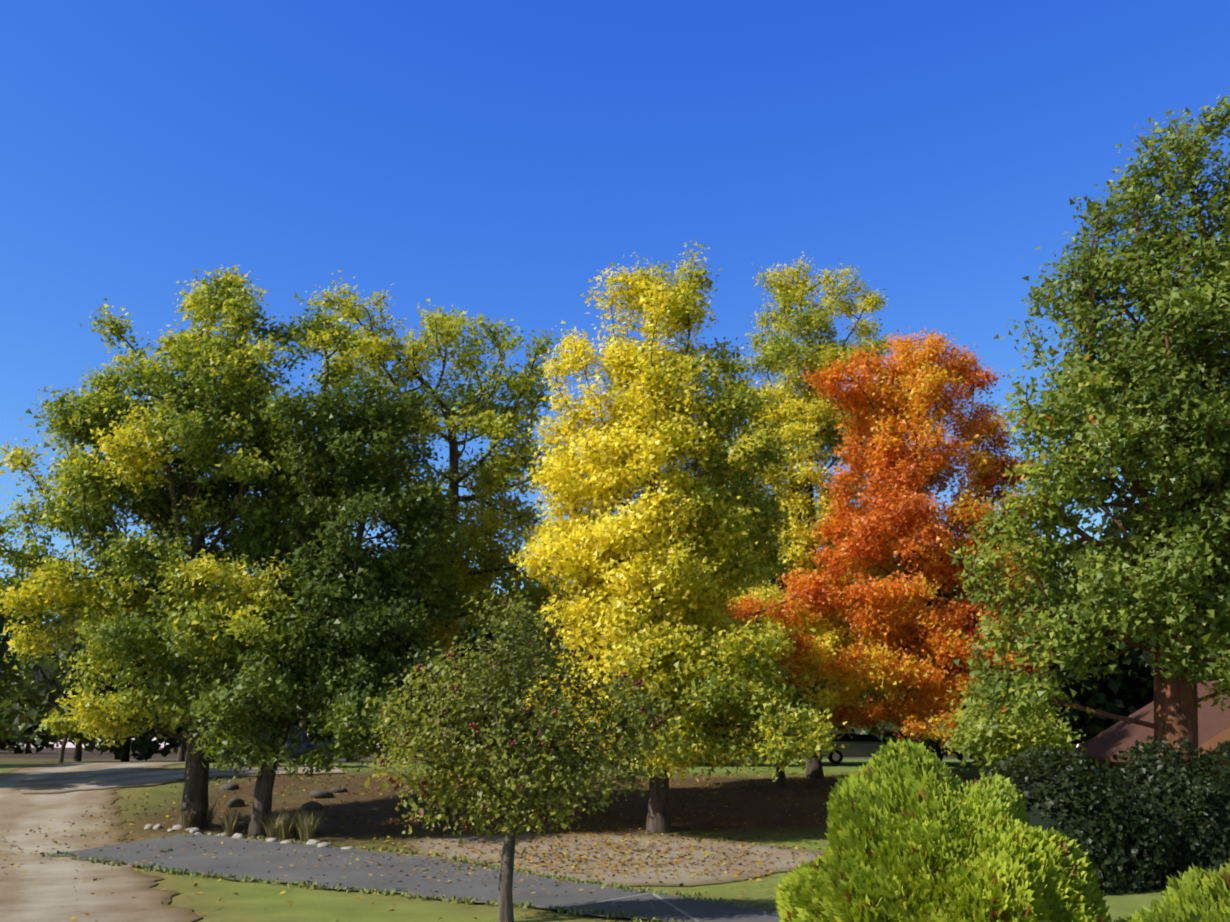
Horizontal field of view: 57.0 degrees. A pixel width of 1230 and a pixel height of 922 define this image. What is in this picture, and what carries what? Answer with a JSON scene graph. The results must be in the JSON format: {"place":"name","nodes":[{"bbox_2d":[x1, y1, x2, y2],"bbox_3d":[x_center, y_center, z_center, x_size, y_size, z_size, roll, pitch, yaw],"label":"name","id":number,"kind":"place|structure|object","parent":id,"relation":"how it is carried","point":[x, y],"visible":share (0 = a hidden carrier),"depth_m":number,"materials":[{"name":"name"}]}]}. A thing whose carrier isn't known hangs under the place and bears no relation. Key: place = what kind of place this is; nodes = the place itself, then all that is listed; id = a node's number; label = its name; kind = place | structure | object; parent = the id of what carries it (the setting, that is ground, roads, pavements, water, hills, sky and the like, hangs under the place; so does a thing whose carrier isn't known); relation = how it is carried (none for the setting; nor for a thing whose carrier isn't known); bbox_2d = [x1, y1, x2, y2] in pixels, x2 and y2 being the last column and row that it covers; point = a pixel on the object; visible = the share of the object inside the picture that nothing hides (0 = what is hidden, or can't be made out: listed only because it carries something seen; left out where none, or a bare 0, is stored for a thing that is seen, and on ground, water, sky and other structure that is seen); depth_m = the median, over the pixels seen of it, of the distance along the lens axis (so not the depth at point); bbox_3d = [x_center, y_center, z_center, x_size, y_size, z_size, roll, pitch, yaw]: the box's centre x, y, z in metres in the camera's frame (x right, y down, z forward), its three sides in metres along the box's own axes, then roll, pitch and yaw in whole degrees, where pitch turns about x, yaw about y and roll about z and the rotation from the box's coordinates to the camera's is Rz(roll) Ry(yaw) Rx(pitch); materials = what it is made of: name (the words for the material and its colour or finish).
{"place":"outdoors","nodes":[
{"label":"outdoors","id":0,"kind":"place"},
{"bbox_2d":[0,761,343,921],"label":"dirt path","id":1,"kind":"structure","parent":0,"point":[23,899],"depth_m":26.36,"materials":[{"name":"beige soil"}]},
{"bbox_2d":[48,834,780,921],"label":"paved path","id":2,"kind":"structure","parent":0,"point":[475,888],"depth_m":21.31,"materials":[{"name":"grey asphalt"}]},
{"bbox_2d":[569,893,698,920],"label":"asphalt joint markings","id":3,"kind":"object","parent":2,"relation":"on","point":[676,908],"visible":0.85,"depth_m":17.20,"materials":[{"name":"grey"}]},
{"bbox_2d":[0,747,1166,921],"bbox_3d":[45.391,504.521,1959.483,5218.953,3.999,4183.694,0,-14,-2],"label":"ground","id":4,"kind":"structure","parent":0,"point":[248,903],"depth_m":30.64,"materials":[{"name":"green plant"}]},
{"bbox_2d":[0,665,24,723],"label":"tree","id":5,"kind":"object","parent":4,"relation":"on","point":[9,717],"depth_m":91.28,"materials":[{"name":"green plant"}]},
{"bbox_2d":[0,570,56,708],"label":"tree","id":6,"kind":"object","parent":4,"relation":"on","point":[5,666],"visible":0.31,"depth_m":40.77,"materials":[{"name":"green plant"}]},
{"bbox_2d":[2,666,102,761],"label":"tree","id":7,"kind":"object","parent":4,"relation":"on","point":[78,746],"visible":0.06,"depth_m":72.14,"materials":[{"name":"green plant"}]},
{"bbox_2d":[34,710,87,762],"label":"tree","id":8,"kind":"object","parent":4,"relation":"on","point":[56,723],"visible":0.71,"depth_m":58.85,"materials":[{"name":"green plant"}]},
{"bbox_2d":[116,730,155,759],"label":"tree","id":9,"kind":"object","parent":4,"relation":"on","point":[137,752],"depth_m":85.93,"materials":[{"name":"green plant"}]},
{"bbox_2d":[176,742,185,760],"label":"tree","id":10,"kind":"object","parent":4,"relation":"on","point":[181,753],"depth_m":81.21,"materials":[{"name":"brown plant"}]},
{"bbox_2d":[0,265,393,828],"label":"tree","id":11,"kind":"object","parent":4,"relation":"on","point":[131,437],"visible":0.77,"depth_m":29.93,"materials":[{"name":"green plant"}]},
{"bbox_2d":[144,824,354,848],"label":"border rocks","id":12,"kind":"object","parent":4,"relation":"on","point":[194,830],"visible":0.6,"depth_m":27.24,"materials":[{"name":"white stone"}]},
{"bbox_2d":[174,799,326,841],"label":"dry grass tufts","id":13,"kind":"object","parent":4,"relation":"on","point":[303,827],"depth_m":27.44,"materials":[{"name":"green plant"}]},
{"bbox_2d":[220,783,347,810],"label":"boulders","id":14,"kind":"object","parent":4,"relation":"on","point":[310,806],"visible":0.35,"depth_m":35.27,"materials":[{"name":"grey stone"}]},
{"bbox_2d":[225,726,347,766],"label":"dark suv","id":15,"kind":"object","parent":4,"relation":"on","point":[305,737],"visible":0.27,"depth_m":45.76,"materials":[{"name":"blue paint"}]},
{"bbox_2d":[299,608,312,764],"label":"utility pole","id":16,"kind":"object","parent":4,"relation":"on","point":[304,723],"depth_m":48.17,"materials":[{"name":"brown wood"}]},
{"bbox_2d":[1,520,1051,640],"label":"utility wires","id":17,"kind":"object","parent":16,"relation":"attached to","point":[309,624],"visible":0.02,"depth_m":50.91,"materials":[{"name":"black"}]},
{"bbox_2d":[171,357,482,836],"bbox_3d":[-7.185,3.656,29.733,7.425,12.335,6.891,0,-14,-2],"label":"tree","id":18,"kind":"object","parent":4,"relation":"on","point":[389,587],"visible":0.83,"depth_m":28.80,"materials":[{"name":"green plant"}]},
{"bbox_2d":[42,832,777,921],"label":"grass tufts","id":19,"kind":"object","parent":4,"relation":"on","point":[386,892],"visible":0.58,"depth_m":19.63,"materials":[{"name":"green plant"}]},
{"bbox_2d":[294,270,584,811],"bbox_3d":[-5.346,2.366,35.037,9.484,16.747,5.643,0,-14,-2],"label":"tree","id":20,"kind":"object","parent":4,"relation":"on","point":[490,479],"visible":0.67,"depth_m":35.08,"materials":[{"name":"green plant"}]},
{"bbox_2d":[0,658,955,753],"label":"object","id":21,"kind":"object","parent":4,"relation":"on","point":[7,744],"visible":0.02,"depth_m":157.60,"materials":[{"name":"green plant"}]},
{"bbox_2d":[0,767,992,921],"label":"fallen leaves","id":22,"kind":"object","parent":4,"relation":"on","point":[576,854],"visible":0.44,"depth_m":25.19,"materials":[{"name":"plant"}]},
{"bbox_2d":[343,578,685,921],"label":"tree","id":23,"kind":"object","parent":4,"relation":"on","point":[563,779],"visible":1,"depth_m":15.89,"materials":[{"name":"green plant"}]},
{"bbox_2d":[470,648,600,817],"bbox_3d":[-2.046,7.836,32.079,4.103,4.933,3.966,0,-14,-2],"label":"tree","id":24,"kind":"object","parent":4,"relation":"on","point":[505,701],"visible":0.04,"depth_m":31.81,"materials":[{"name":"green plant"}]},
{"bbox_2d":[508,646,634,806],"bbox_3d":[-1.223,8.001,34.226,4.396,5.298,4.103,0,-14,-2],"label":"tree","id":25,"kind":"object","parent":4,"relation":"on","point":[572,740],"depth_m":34.16,"materials":[{"name":"green plant"}]},
{"bbox_2d":[402,833,824,885],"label":"dirt pad gravel","id":26,"kind":"structure","parent":4,"relation":"on","point":[642,878],"depth_m":24.52,"materials":[{"name":"beige gravel"}]},
{"bbox_2d":[0,487,1229,765],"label":"trees","id":27,"kind":"object","parent":4,"relation":"on","point":[1128,689],"visible":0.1,"depth_m":60.80,"materials":[{"name":"green plant"}]},
{"bbox_2d":[502,237,848,832],"bbox_3d":[1.343,1.951,31.442,8.547,16.405,8.663,0,-14,-2],"label":"tree","id":28,"kind":"object","parent":4,"relation":"on","point":[640,441],"visible":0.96,"depth_m":29.46,"materials":[{"name":"yellow plant"}]},
{"bbox_2d":[729,657,836,786],"bbox_3d":[5.633,9.223,40.289,5.368,5.138,4.478,8,-17,-29],"label":"tree","id":29,"kind":"object","parent":4,"relation":"on","point":[781,780],"visible":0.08,"depth_m":39.45,"materials":[{"name":"green plant"}]},
{"bbox_2d":[693,250,941,778],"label":"tree","id":30,"kind":"object","parent":4,"relation":"on","point":[812,415],"visible":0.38,"depth_m":44.52,"materials":[{"name":"yellow plant"}]},
{"bbox_2d":[821,719,845,758],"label":"tree","id":31,"kind":"object","parent":4,"relation":"on","point":[835,727],"depth_m":82.22,"materials":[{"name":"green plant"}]},
{"bbox_2d":[821,732,886,763],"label":"car","id":32,"kind":"object","parent":4,"relation":"on","point":[861,745],"visible":0.56,"depth_m":59.69,"materials":[{"name":"white paint"}]},
{"bbox_2d":[705,326,1051,754],"bbox_3d":[9.195,3.276,40.935,13.344,16.696,6.994,-5,-15,20],"label":"tree","id":33,"kind":"object","parent":4,"relation":"on","point":[913,513],"visible":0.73,"depth_m":39.74,"materials":[{"name":"orange plant"}]},
{"bbox_2d":[773,736,1112,921],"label":"arborvitae shrub","id":34,"kind":"object","parent":4,"relation":"on","point":[918,832],"visible":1,"depth_m":6.37,"materials":[{"name":"green plant"}]},
{"bbox_2d":[929,681,1086,778],"bbox_3d":[10.194,7.729,29.349,3.916,4.215,4.547,0,-14,-2],"label":"shrub","id":35,"kind":"object","parent":4,"relation":"on","point":[989,744],"visible":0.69,"depth_m":28.59,"materials":[{"name":"green plant"}]},
{"bbox_2d":[1052,569,1074,762],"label":"utility pole","id":36,"kind":"object","parent":4,"relation":"on","point":[1072,742],"depth_m":57.01,"materials":[{"name":"brown wood"}]},
{"bbox_2d":[984,744,1178,895],"bbox_3d":[7.640,6.491,20.245,4.003,2.794,3.560,0,-14,-2],"label":"hedge shrub","id":37,"kind":"object","parent":4,"relation":"on","point":[1074,805],"visible":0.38,"depth_m":19.39,"materials":[{"name":"green plant"}]},
{"bbox_2d":[942,88,1229,764],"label":"tree","id":38,"kind":"object","parent":4,"relation":"on","point":[1165,424],"visible":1,"depth_m":23.16,"materials":[{"name":"green plant"}]},
{"bbox_2d":[1073,697,1111,747],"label":"tree","id":39,"kind":"object","parent":4,"relation":"on","point":[1096,705],"visible":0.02,"depth_m":59.22,"materials":[{"name":"green plant"}]},
{"bbox_2d":[1082,740,1229,787],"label":"garage walls","id":40,"kind":"structure","parent":4,"relation":"on","point":[1220,753],"depth_m":28.57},
{"bbox_2d":[1067,681,1229,761],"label":"garage roof","id":41,"kind":"structure","parent":40,"relation":"on","point":[1108,743],"depth_m":33.78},
{"bbox_2d":[1198,727,1229,757],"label":"garage trim","id":42,"kind":"structure","parent":40,"relation":"attached to","point":[1222,736],"depth_m":28.19,"materials":[{"name":"beige wood"}]},
{"bbox_2d":[1094,736,1229,887],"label":"hedge shrub","id":43,"kind":"object","parent":4,"relation":"on","point":[1192,799],"visible":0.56,"depth_m":20.01,"materials":[{"name":"green plant"}]},
{"bbox_2d":[1114,859,1229,921],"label":"arborvitae shrub","id":44,"kind":"object","parent":4,"relation":"on","point":[1195,894],"visible":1,"depth_m":5.98,"materials":[{"name":"green plant"}]},
{"bbox_2d":[0,0,1229,747],"label":"sky","id":45,"kind":"structure","parent":0,"point":[487,157],"materials":[{"name":"blue"}]}
]}

